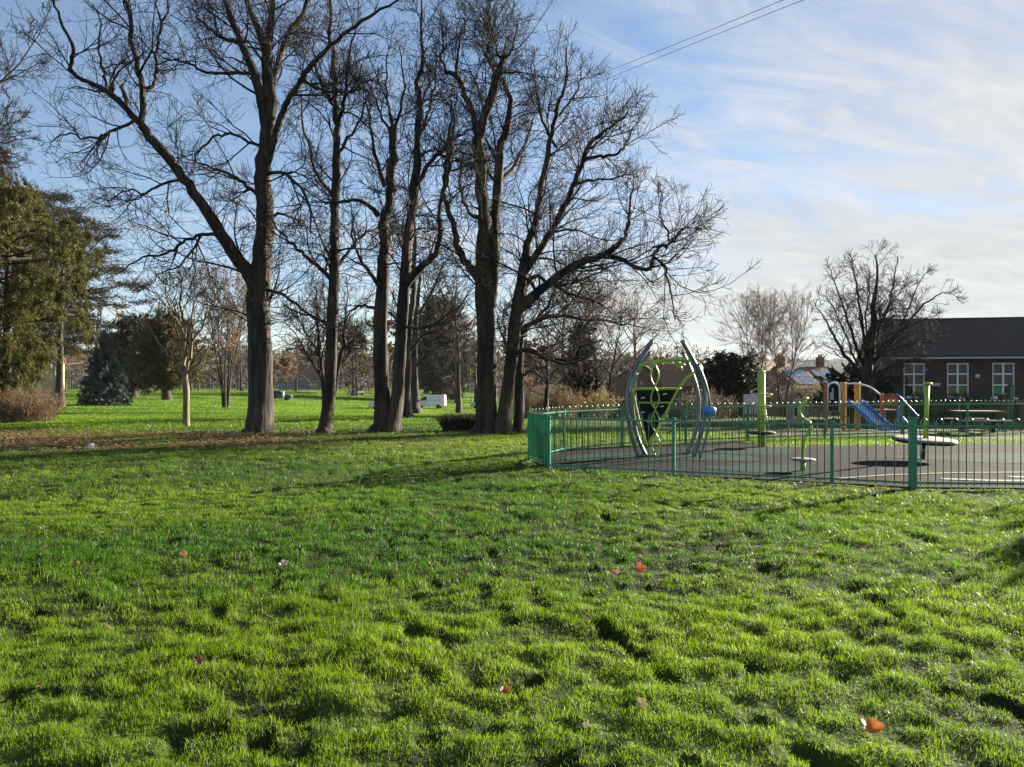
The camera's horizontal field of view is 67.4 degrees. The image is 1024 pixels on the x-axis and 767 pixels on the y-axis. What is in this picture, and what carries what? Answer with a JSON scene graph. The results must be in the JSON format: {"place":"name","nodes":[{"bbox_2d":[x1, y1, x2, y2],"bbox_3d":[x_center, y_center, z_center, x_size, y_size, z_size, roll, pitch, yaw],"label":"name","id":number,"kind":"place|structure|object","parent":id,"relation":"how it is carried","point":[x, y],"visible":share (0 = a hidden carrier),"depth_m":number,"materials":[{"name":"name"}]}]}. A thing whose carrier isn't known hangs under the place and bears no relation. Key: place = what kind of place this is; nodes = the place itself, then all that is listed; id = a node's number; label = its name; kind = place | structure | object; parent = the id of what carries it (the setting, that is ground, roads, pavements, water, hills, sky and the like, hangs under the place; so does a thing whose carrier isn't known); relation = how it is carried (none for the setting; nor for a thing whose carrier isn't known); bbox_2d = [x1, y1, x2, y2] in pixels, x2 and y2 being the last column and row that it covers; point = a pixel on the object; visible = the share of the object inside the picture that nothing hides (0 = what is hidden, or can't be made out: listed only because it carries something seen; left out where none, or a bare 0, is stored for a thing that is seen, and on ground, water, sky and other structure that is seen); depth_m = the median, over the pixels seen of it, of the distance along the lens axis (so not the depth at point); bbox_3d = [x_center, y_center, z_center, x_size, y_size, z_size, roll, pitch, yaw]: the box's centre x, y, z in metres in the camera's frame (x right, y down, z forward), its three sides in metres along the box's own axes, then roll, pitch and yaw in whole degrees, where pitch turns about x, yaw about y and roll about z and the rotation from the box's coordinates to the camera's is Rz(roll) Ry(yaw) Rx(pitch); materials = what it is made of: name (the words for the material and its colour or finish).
{"place":"outdoors","nodes":[
{"label":"outdoors","id":0,"kind":"place"},
{"bbox_2d":[66,353,854,384],"bbox_3d":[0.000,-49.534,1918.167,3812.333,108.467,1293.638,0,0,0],"label":"hills","id":1,"kind":"structure","parent":0,"point":[837,366],"depth_m":2178.66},
{"bbox_2d":[0,384,1023,766],"bbox_3d":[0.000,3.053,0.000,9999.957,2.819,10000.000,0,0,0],"label":"ground","id":2,"kind":"structure","parent":0,"point":[304,712],"depth_m":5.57,"materials":[{"name":"plant"}]},
{"bbox_2d":[0,337,66,397],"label":"house","id":3,"kind":"structure","parent":2,"relation":"on","point":[49,380],"depth_m":104.58,"materials":[{"name":"brick"}]},
{"bbox_2d":[0,0,67,187],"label":"bare tree","id":4,"kind":"object","parent":2,"relation":"on","point":[3,126],"visible":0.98,"depth_m":37.69,"materials":[{"name":"brown plant"}]},
{"bbox_2d":[0,385,69,422],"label":"dry bush","id":5,"kind":"object","parent":2,"relation":"on","point":[22,409],"visible":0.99,"depth_m":34.15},
{"bbox_2d":[0,147,107,339],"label":"conifer","id":6,"kind":"object","parent":2,"relation":"on","point":[17,234],"visible":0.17,"depth_m":46.62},
{"bbox_2d":[0,177,114,419],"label":"conifer","id":7,"kind":"object","parent":2,"relation":"on","point":[30,305],"visible":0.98,"depth_m":36.69,"materials":[{"name":"plant"}]},
{"bbox_2d":[66,356,78,388],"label":"distant tree","id":8,"kind":"object","parent":2,"relation":"on","point":[71,378],"visible":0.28,"depth_m":294.45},
{"bbox_2d":[64,343,84,390],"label":"distant tree","id":9,"kind":"object","parent":2,"relation":"on","point":[65,367],"visible":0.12,"depth_m":194.80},
{"bbox_2d":[64,341,87,389],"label":"distant tree","id":10,"kind":"object","parent":2,"relation":"on","point":[67,362],"visible":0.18,"depth_m":246.05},
{"bbox_2d":[2,189,154,356],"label":"cedar tree","id":11,"kind":"object","parent":2,"relation":"on","point":[97,321],"visible":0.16,"depth_m":142.25,"materials":[{"name":"plant"}]},
{"bbox_2d":[66,354,92,388],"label":"distant tree","id":12,"kind":"object","parent":2,"relation":"on","point":[81,370],"visible":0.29,"depth_m":278.02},
{"bbox_2d":[0,181,173,407],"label":"tree","id":13,"kind":"object","parent":2,"relation":"on","point":[59,385],"visible":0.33,"depth_m":61.94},
{"bbox_2d":[75,296,125,361],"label":"distant tree","id":14,"kind":"object","parent":2,"relation":"on","point":[99,310],"visible":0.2,"depth_m":149.60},
{"bbox_2d":[76,332,132,405],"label":"blue spruce","id":15,"kind":"object","parent":2,"relation":"on","point":[107,390],"visible":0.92,"depth_m":71.01,"materials":[{"name":"plant"}]},
{"bbox_2d":[92,310,157,396],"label":"yew tree","id":16,"kind":"object","parent":2,"relation":"on","point":[122,339],"visible":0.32,"depth_m":109.51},
{"bbox_2d":[121,305,213,399],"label":"yew tree","id":17,"kind":"object","parent":2,"relation":"on","point":[157,368],"visible":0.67,"depth_m":96.01,"materials":[{"name":"plant"}]},
{"bbox_2d":[127,253,227,426],"bbox_3d":[-13.346,-1.685,30.875,4.245,7.018,3.146,0,0,0],"label":"young tree","id":18,"kind":"object","parent":2,"relation":"on","point":[184,370],"visible":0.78,"depth_m":30.48,"materials":[{"name":"brown plant"}]},
{"bbox_2d":[192,344,215,389],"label":"distant tree","id":19,"kind":"object","parent":2,"relation":"on","point":[212,352],"visible":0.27,"depth_m":215.08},
{"bbox_2d":[190,340,218,390],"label":"distant tree","id":20,"kind":"object","parent":2,"relation":"on","point":[191,388],"visible":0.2,"depth_m":196.40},
{"bbox_2d":[0,0,421,433],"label":"bare tree","id":21,"kind":"object","parent":2,"relation":"on","point":[257,273],"visible":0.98,"depth_m":25.79,"materials":[{"name":"brown plant"}]},
{"bbox_2d":[197,342,228,388],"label":"distant tree","id":22,"kind":"object","parent":2,"relation":"on","point":[214,370],"visible":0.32,"depth_m":294.14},
{"bbox_2d":[202,329,247,384],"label":"distant tree","id":23,"kind":"object","parent":2,"relation":"on","point":[208,362],"visible":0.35,"depth_m":150.52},
{"bbox_2d":[207,325,247,390],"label":"distant tree","id":24,"kind":"object","parent":2,"relation":"on","point":[240,364],"visible":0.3,"depth_m":200.89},
{"bbox_2d":[184,258,277,407],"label":"multi stem tree","id":25,"kind":"object","parent":2,"relation":"on","point":[235,334],"visible":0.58,"depth_m":77.77,"materials":[{"name":"plant"}]},
{"bbox_2d":[223,354,247,389],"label":"distant tree","id":26,"kind":"object","parent":2,"relation":"on","point":[237,369],"visible":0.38,"depth_m":228.27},
{"bbox_2d":[273,391,292,399],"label":"parked car","id":27,"kind":"object","parent":2,"relation":"on","point":[277,394],"visible":0.48,"depth_m":118.00,"materials":[{"name":"grey"}]},
{"bbox_2d":[273,352,295,389],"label":"distant tree","id":28,"kind":"object","parent":2,"relation":"on","point":[286,385],"visible":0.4,"depth_m":215.05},
{"bbox_2d":[273,356,297,400],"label":"young tree","id":29,"kind":"object","parent":2,"relation":"on","point":[284,362],"visible":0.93,"depth_m":117.60,"materials":[{"name":"brown plant"}]},
{"bbox_2d":[274,335,313,391],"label":"distant tree","id":30,"kind":"object","parent":2,"relation":"on","point":[296,387],"visible":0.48,"depth_m":182.10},
{"bbox_2d":[279,367,323,389],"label":"house","id":31,"kind":"structure","parent":2,"relation":"on","point":[309,375],"depth_m":246.17,"materials":[{"name":"tile"}]},
{"bbox_2d":[232,0,424,433],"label":"bare tree","id":32,"kind":"object","parent":2,"relation":"on","point":[332,276],"visible":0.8,"depth_m":26.58,"materials":[{"name":"brown plant"}]},
{"bbox_2d":[271,260,394,420],"bbox_3d":[-8.594,-2.098,36.942,6.313,8.053,5.170,0,0,0],"label":"slender tree","id":33,"kind":"object","parent":2,"relation":"on","point":[317,348],"visible":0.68,"depth_m":36.45,"materials":[{"name":"brown plant"}]},
{"bbox_2d":[297,331,372,393],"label":"distant tree","id":34,"kind":"object","parent":2,"relation":"on","point":[337,355],"visible":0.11,"depth_m":170.11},
{"bbox_2d":[337,333,373,396],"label":"leafy tree","id":35,"kind":"object","parent":2,"relation":"on","point":[361,373],"visible":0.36,"depth_m":163.92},
{"bbox_2d":[320,313,391,395],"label":"distant tree","id":36,"kind":"object","parent":2,"relation":"on","point":[351,354],"visible":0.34,"depth_m":165.07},
{"bbox_2d":[357,315,395,365],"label":"leafy tree","id":37,"kind":"object","parent":2,"relation":"on","point":[388,345],"visible":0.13,"depth_m":173.77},
{"bbox_2d":[275,0,516,432],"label":"bare tree","id":38,"kind":"object","parent":2,"relation":"on","point":[388,410],"visible":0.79,"depth_m":26.68,"materials":[{"name":"brown plant"}]},
{"bbox_2d":[358,189,475,416],"bbox_3d":[-5.251,-4.557,42.788,6.597,13.158,5.954,0,0,0],"label":"bare tree","id":39,"kind":"object","parent":2,"relation":"on","point":[407,410],"visible":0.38,"depth_m":42.87,"materials":[{"name":"brown plant"}]},
{"bbox_2d":[66,340,767,391],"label":"wood","id":40,"kind":"object","parent":2,"relation":"on","point":[275,385],"visible":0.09,"depth_m":350.44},
{"bbox_2d":[387,241,475,413],"bbox_3d":[-6.654,-4.757,62.103,8.039,14.807,6.666,0,0,0],"label":"bare tree","id":41,"kind":"object","parent":2,"relation":"on","point":[415,399],"visible":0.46,"depth_m":61.68,"materials":[{"name":"brown plant"}]},
{"bbox_2d":[420,395,446,407],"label":"van","id":42,"kind":"object","parent":2,"relation":"on","point":[438,401],"visible":0.77,"depth_m":121.41,"materials":[{"name":"white"}]},
{"bbox_2d":[0,422,883,732],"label":"fallen leaves","id":43,"kind":"object","parent":2,"relation":"on","point":[3,436],"depth_m":22.29,"materials":[{"name":"plant"}]},
{"bbox_2d":[412,286,476,401],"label":"conifer","id":44,"kind":"object","parent":2,"relation":"on","point":[428,381],"visible":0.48,"depth_m":157.56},
{"bbox_2d":[395,251,503,412],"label":"bare tree","id":45,"kind":"object","parent":2,"relation":"on","point":[458,400],"visible":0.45,"depth_m":79.89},
{"bbox_2d":[424,321,476,403],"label":"distant tree","id":46,"kind":"object","parent":2,"relation":"on","point":[454,380],"visible":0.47,"depth_m":153.58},
{"bbox_2d":[436,410,474,431],"bbox_3d":[-1.428,1.369,27.871,2.739,0.820,1.387,0,0,-8],"label":"clipped hedge","id":47,"kind":"object","parent":2,"relation":"on","point":[460,422],"visible":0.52,"depth_m":27.67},
{"bbox_2d":[457,314,507,402],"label":"distant tree","id":48,"kind":"object","parent":2,"relation":"on","point":[475,377],"visible":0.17,"depth_m":163.68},
{"bbox_2d":[496,357,504,395],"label":"distant tree","id":49,"kind":"object","parent":2,"relation":"on","point":[499,372],"visible":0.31,"depth_m":262.48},
{"bbox_2d":[475,328,544,387],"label":"distant tree","id":50,"kind":"object","parent":2,"relation":"on","point":[504,352],"visible":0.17,"depth_m":163.42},
{"bbox_2d":[499,337,541,394],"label":"distant tree","id":51,"kind":"object","parent":2,"relation":"on","point":[525,343],"visible":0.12,"depth_m":230.78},
{"bbox_2d":[451,245,600,432],"bbox_3d":[0.860,-1.638,27.079,5.850,7.031,4.254,0,0,-26],"label":"bare tree","id":52,"kind":"object","parent":2,"relation":"on","point":[518,425],"visible":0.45,"depth_m":27.22,"materials":[{"name":"brown plant"}]},
{"bbox_2d":[497,374,563,417],"bbox_3d":[0.759,0.645,39.870,3.620,2.456,3.362,0,0,20],"label":"red shrub","id":53,"kind":"object","parent":2,"relation":"on","point":[528,401],"visible":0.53,"depth_m":39.63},
{"bbox_2d":[527,411,547,465],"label":"gate","id":54,"kind":"structure","parent":2,"relation":"on","point":[537,436],"depth_m":16.11,"materials":[{"name":"metal"}]},
{"bbox_2d":[523,343,561,396],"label":"distant tree","id":55,"kind":"object","parent":2,"relation":"on","point":[539,364],"visible":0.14,"depth_m":198.85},
{"bbox_2d":[502,309,594,412],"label":"hawthorn tree","id":56,"kind":"object","parent":2,"relation":"on","point":[546,399],"visible":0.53,"depth_m":32.91,"materials":[{"name":"brown plant"}]},
{"bbox_2d":[532,378,588,417],"bbox_3d":[2.620,0.842,41.156,3.277,2.298,3.172,0,0,0],"label":"rusty shrub","id":57,"kind":"object","parent":2,"relation":"on","point":[566,403],"visible":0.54,"depth_m":40.59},
{"bbox_2d":[512,234,616,392],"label":"bare tree","id":58,"kind":"object","parent":2,"relation":"on","point":[572,242],"visible":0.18,"depth_m":72.06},
{"bbox_2d":[379,0,760,434],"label":"bare tree","id":59,"kind":"object","parent":2,"relation":"on","point":[490,418],"visible":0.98,"depth_m":25.60,"materials":[{"name":"brown plant"}]},
{"bbox_2d":[558,321,605,417],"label":"conifer","id":60,"kind":"object","parent":2,"relation":"on","point":[585,384],"visible":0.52,"depth_m":46.55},
{"bbox_2d":[537,275,660,416],"bbox_3d":[5.982,-2.524,52.691,8.632,9.907,6.217,0,0,0],"label":"bare tree","id":61,"kind":"object","parent":2,"relation":"on","point":[617,340],"visible":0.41,"depth_m":52.17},
{"bbox_2d":[574,385,624,418],"bbox_3d":[4.981,1.055,44.971,2.941,2.101,2.940,0,0,-18],"label":"yellow shrub","id":62,"kind":"object","parent":2,"relation":"on","point":[600,400],"visible":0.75,"depth_m":44.70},
{"bbox_2d":[593,362,626,388],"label":"distant tree","id":63,"kind":"object","parent":2,"relation":"on","point":[607,372],"visible":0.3,"depth_m":190.65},
{"bbox_2d":[604,365,660,398],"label":"house","id":64,"kind":"structure","parent":2,"relation":"on","point":[642,379],"depth_m":84.30,"materials":[{"name":"brick"}]},
{"bbox_2d":[598,281,679,397],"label":"bare tree","id":65,"kind":"object","parent":2,"relation":"on","point":[634,360],"visible":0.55,"depth_m":59.74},
{"bbox_2d":[632,562,645,571],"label":"fallen leaf","id":66,"kind":"object","parent":2,"relation":"on","point":[639,567],"visible":1,"depth_m":7.09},
{"bbox_2d":[636,697,647,709],"bbox_3d":[0.666,1.660,3.973,0.069,0.022,0.086,30,53,26],"label":"fallen leaf","id":67,"kind":"object","parent":2,"relation":"on","point":[641,703],"visible":1,"depth_m":3.99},
{"bbox_2d":[594,399,702,417],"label":"garden wall","id":68,"kind":"structure","parent":2,"relation":"on","point":[622,401],"depth_m":56.86,"materials":[{"name":"brown"}]},
{"bbox_2d":[645,349,676,365],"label":"distant tree","id":69,"kind":"object","parent":2,"relation":"on","point":[656,356],"visible":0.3,"depth_m":153.21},
{"bbox_2d":[653,364,756,416],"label":"house","id":70,"kind":"structure","parent":2,"relation":"on","point":[669,377],"depth_m":83.12,"materials":[{"name":"brick"}]},
{"bbox_2d":[673,385,742,419],"bbox_3d":[12.512,1.260,50.117,4.811,2.363,3.742,0,0,0],"label":"brown shrub","id":71,"kind":"object","parent":2,"relation":"on","point":[691,400],"visible":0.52,"depth_m":49.72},
{"bbox_2d":[692,349,771,417],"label":"holly tree","id":72,"kind":"object","parent":2,"relation":"on","point":[729,375],"visible":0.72,"depth_m":57.01,"materials":[{"name":"plant"}]},
{"bbox_2d":[743,394,757,421],"bbox_3d":[12.007,1.305,38.530,0.810,1.530,0.120,0,0,0],"label":"play panel","id":73,"kind":"object","parent":2,"relation":"on","point":[748,399],"visible":0.57,"depth_m":38.47,"materials":[{"name":"grey wood"}]},
{"bbox_2d":[704,282,809,416],"bbox_3d":[19.203,-2.610,61.133,6.890,10.887,6.743,0,0,-8],"label":"birch tree","id":74,"kind":"object","parent":2,"relation":"on","point":[763,314],"visible":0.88,"depth_m":61.00,"materials":[{"name":"brown plant"}]},
{"bbox_2d":[748,348,788,415],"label":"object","id":75,"kind":"structure","parent":2,"relation":"on","point":[773,390],"depth_m":91.15,"materials":[{"name":"brick"}]},
{"bbox_2d":[528,400,1023,460],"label":"bow top fence","id":76,"kind":"object","parent":2,"relation":"on","point":[685,407],"visible":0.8,"depth_m":23.72,"materials":[{"name":"metal"}]},
{"bbox_2d":[743,281,827,416],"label":"birch tree","id":77,"kind":"object","parent":2,"relation":"on","point":[797,324],"visible":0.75,"depth_m":63.65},
{"bbox_2d":[783,392,807,422],"bbox_3d":[14.775,1.255,40.000,0.973,1.622,0.950,0,0,0],"label":"playhouse","id":78,"kind":"object","parent":2,"relation":"on","point":[796,397],"visible":0.64,"depth_m":39.62,"materials":[{"name":"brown wood"}]},
{"bbox_2d":[770,375,835,416],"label":"olive shrub","id":79,"kind":"object","parent":2,"relation":"on","point":[809,393],"visible":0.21,"depth_m":65.49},
{"bbox_2d":[770,354,849,415],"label":"house","id":80,"kind":"structure","parent":2,"relation":"on","point":[805,373],"depth_m":91.83,"materials":[{"name":"tile"}]},
{"bbox_2d":[636,402,1023,427],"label":"bow top fence","id":81,"kind":"object","parent":2,"relation":"on","point":[715,405],"visible":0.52,"depth_m":35.38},
{"bbox_2d":[813,359,901,420],"bbox_3d":[19.432,0.401,43.515,4.483,3.985,4.719,0,0,45],"label":"evergreen bush","id":82,"kind":"object","parent":2,"relation":"on","point":[882,386],"visible":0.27,"depth_m":43.18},
{"bbox_2d":[807,237,967,422],"bbox_3d":[19.797,-2.767,41.049,8.938,10.010,6.070,0,0,0],"label":"bare tree","id":83,"kind":"object","parent":2,"relation":"on","point":[868,348],"visible":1,"depth_m":40.77,"materials":[{"name":"brown plant"}]},
{"bbox_2d":[856,317,1023,420],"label":"school building","id":84,"kind":"structure","parent":2,"relation":"on","point":[989,351],"depth_m":45.78,"materials":[{"name":"brick"}]},
{"bbox_2d":[902,363,924,398],"bbox_3d":[23.982,-0.148,45.768,1.440,2.120,0.275,0,0,12],"label":"window","id":85,"kind":"structure","parent":84,"relation":"in","point":[920,388],"depth_m":45.81,"materials":[{"name":"white"}]},
{"bbox_2d":[947,363,969,398],"bbox_3d":[26.300,-0.148,45.275,1.440,2.120,0.275,0,0,12],"label":"window","id":86,"kind":"structure","parent":84,"relation":"in","point":[957,387],"depth_m":45.33,"materials":[{"name":"white"}]},
{"bbox_2d":[990,363,1017,398],"bbox_3d":[28.667,-0.148,44.772,1.440,2.120,0.275,0,0,12],"label":"window","id":87,"kind":"structure","parent":84,"relation":"in","point":[996,388],"depth_m":44.83,"materials":[{"name":"white"}]},
{"bbox_2d":[898,388,1001,423],"bbox_3d":[22.563,1.191,40.238,5.463,1.863,3.022,0,0,0],"label":"ivy hedge","id":88,"kind":"object","parent":2,"relation":"on","point":[947,397],"visible":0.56,"depth_m":39.71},
{"bbox_2d":[943,410,1012,431],"bbox_3d":[16.594,1.351,27.400,1.600,0.762,1.700,0,0,9],"label":"picnic table","id":89,"kind":"object","parent":2,"relation":"on","point":[992,420],"visible":0.81,"depth_m":27.27,"materials":[{"name":"brown wood"}]},
{"bbox_2d":[1007,383,1013,419],"bbox_3d":[27.144,1.072,41.800,0.304,2.160,0.304,0,0,27],"label":"dark post","id":90,"kind":"object","parent":2,"relation":"on","point":[1010,392],"visible":0.59,"depth_m":41.68,"materials":[{"name":"green metal"}]},
{"bbox_2d":[1016,403,1023,421],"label":"boundary wall","id":91,"kind":"structure","parent":2,"relation":"on","point":[1021,412],"depth_m":42.38,"materials":[{"name":"red brick"}]},
{"bbox_2d":[0,0,1023,361],"label":"sky","id":92,"kind":"structure","parent":0,"point":[825,128],"materials":[{"name":"blue"}]},
{"bbox_2d":[547,0,781,95],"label":"overhead cable","id":93,"kind":"object","parent":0,"point":[687,39],"visible":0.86,"depth_m":50.91,"materials":[{"name":"grey plastic"}]},
{"bbox_2d":[568,0,802,94],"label":"overhead cable","id":94,"kind":"object","parent":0,"point":[701,40],"visible":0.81,"depth_m":51.40,"materials":[{"name":"grey plastic"}]},
{"bbox_2d":[533,443,1023,487],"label":"playground tarmac","id":95,"kind":"structure","parent":0,"point":[781,459],"depth_m":16.26,"materials":[{"name":"asphalt"}]},
{"bbox_2d":[564,453,681,460],"bbox_3d":[2.692,1.689,17.697,3.001,0.001,2.132,0,0,0],"label":"safety surface","id":96,"kind":"object","parent":95,"relation":"on","point":[618,456],"visible":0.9,"depth_m":17.52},
{"bbox_2d":[625,339,715,457],"bbox_3d":[3.629,0.378,17.843,2.052,2.806,1.005,0,0,0],"label":"climbing frame","id":97,"kind":"object","parent":95,"relation":"on","point":[654,394],"visible":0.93,"depth_m":17.92,"materials":[{"name":"metal"}]},
{"bbox_2d":[661,454,760,460],"bbox_3d":[4.492,1.686,17.524,2.266,0.001,1.704,0,0,0],"label":"safety surface","id":98,"kind":"object","parent":95,"relation":"on","point":[728,457],"visible":0.81,"depth_m":17.49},
{"bbox_2d":[691,448,796,454],"bbox_3d":[5.867,1.689,19.244,2.844,0.001,2.016,0,0,0],"label":"safety surface","id":99,"kind":"object","parent":95,"relation":"on","point":[777,451],"visible":0.83,"depth_m":19.36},
{"bbox_2d":[704,464,813,472],"bbox_3d":[4.912,1.689,15.297,2.116,0.001,1.688,0,0,0],"label":"safety surface","id":100,"kind":"object","parent":95,"relation":"on","point":[778,468],"visible":0.86,"depth_m":15.26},
{"bbox_2d":[790,397,815,470],"bbox_3d":[5.643,1.004,14.900,0.470,1.493,0.470,0,0,0],"label":"spinner pole","id":101,"kind":"object","parent":100,"relation":"on","point":[806,420],"visible":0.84,"depth_m":14.87,"materials":[{"name":"metal"}]},
{"bbox_2d":[747,370,775,446],"bbox_3d":[6.695,0.695,20.600,0.720,2.110,0.720,0,0,0],"label":"spinner pole","id":102,"kind":"object","parent":95,"relation":"on","point":[761,405],"visible":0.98,"depth_m":20.51,"materials":[{"name":"metal"}]},
{"bbox_2d":[547,412,1023,488],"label":"bow top fence","id":103,"kind":"object","parent":95,"relation":"on","point":[912,426],"visible":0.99,"depth_m":13.15,"materials":[{"name":"metal"}]},
{"bbox_2d":[806,472,1011,478],"bbox_3d":[8.567,1.684,14.262,6.872,0.001,0.686,0,0,-7],"label":"painted line","id":104,"kind":"object","parent":95,"relation":"on","point":[921,473],"visible":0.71,"depth_m":14.37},
{"bbox_2d":[886,453,1023,462],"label":"safety surface","id":105,"kind":"object","parent":95,"relation":"on","point":[993,457],"visible":0.78,"depth_m":17.52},
{"bbox_2d":[892,382,957,458],"bbox_3d":[9.241,0.860,17.201,1.323,1.785,1.322,0,0,0],"label":"carousel","id":106,"kind":"object","parent":105,"relation":"on","point":[939,440],"visible":0.78,"depth_m":17.15,"materials":[{"name":"grey metal"}]},
{"bbox_2d":[941,478,1023,480],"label":"painted marking","id":107,"kind":"object","parent":95,"relation":"on","point":[980,479],"visible":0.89,"depth_m":13.47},
{"bbox_2d":[721,430,1023,436],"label":"path","id":108,"kind":"structure","parent":0,"point":[821,432],"depth_m":26.64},
{"bbox_2d":[823,381,918,430],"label":"slide tower","id":109,"kind":"structure","parent":108,"relation":"on","point":[833,391],"depth_m":29.93,"materials":[{"name":"yellow paint"}]},
{"bbox_2d":[996,393,1006,419],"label":"brick pier","id":110,"kind":"structure","parent":0,"point":[1003,396],"depth_m":42.29,"materials":[{"name":"brown"}]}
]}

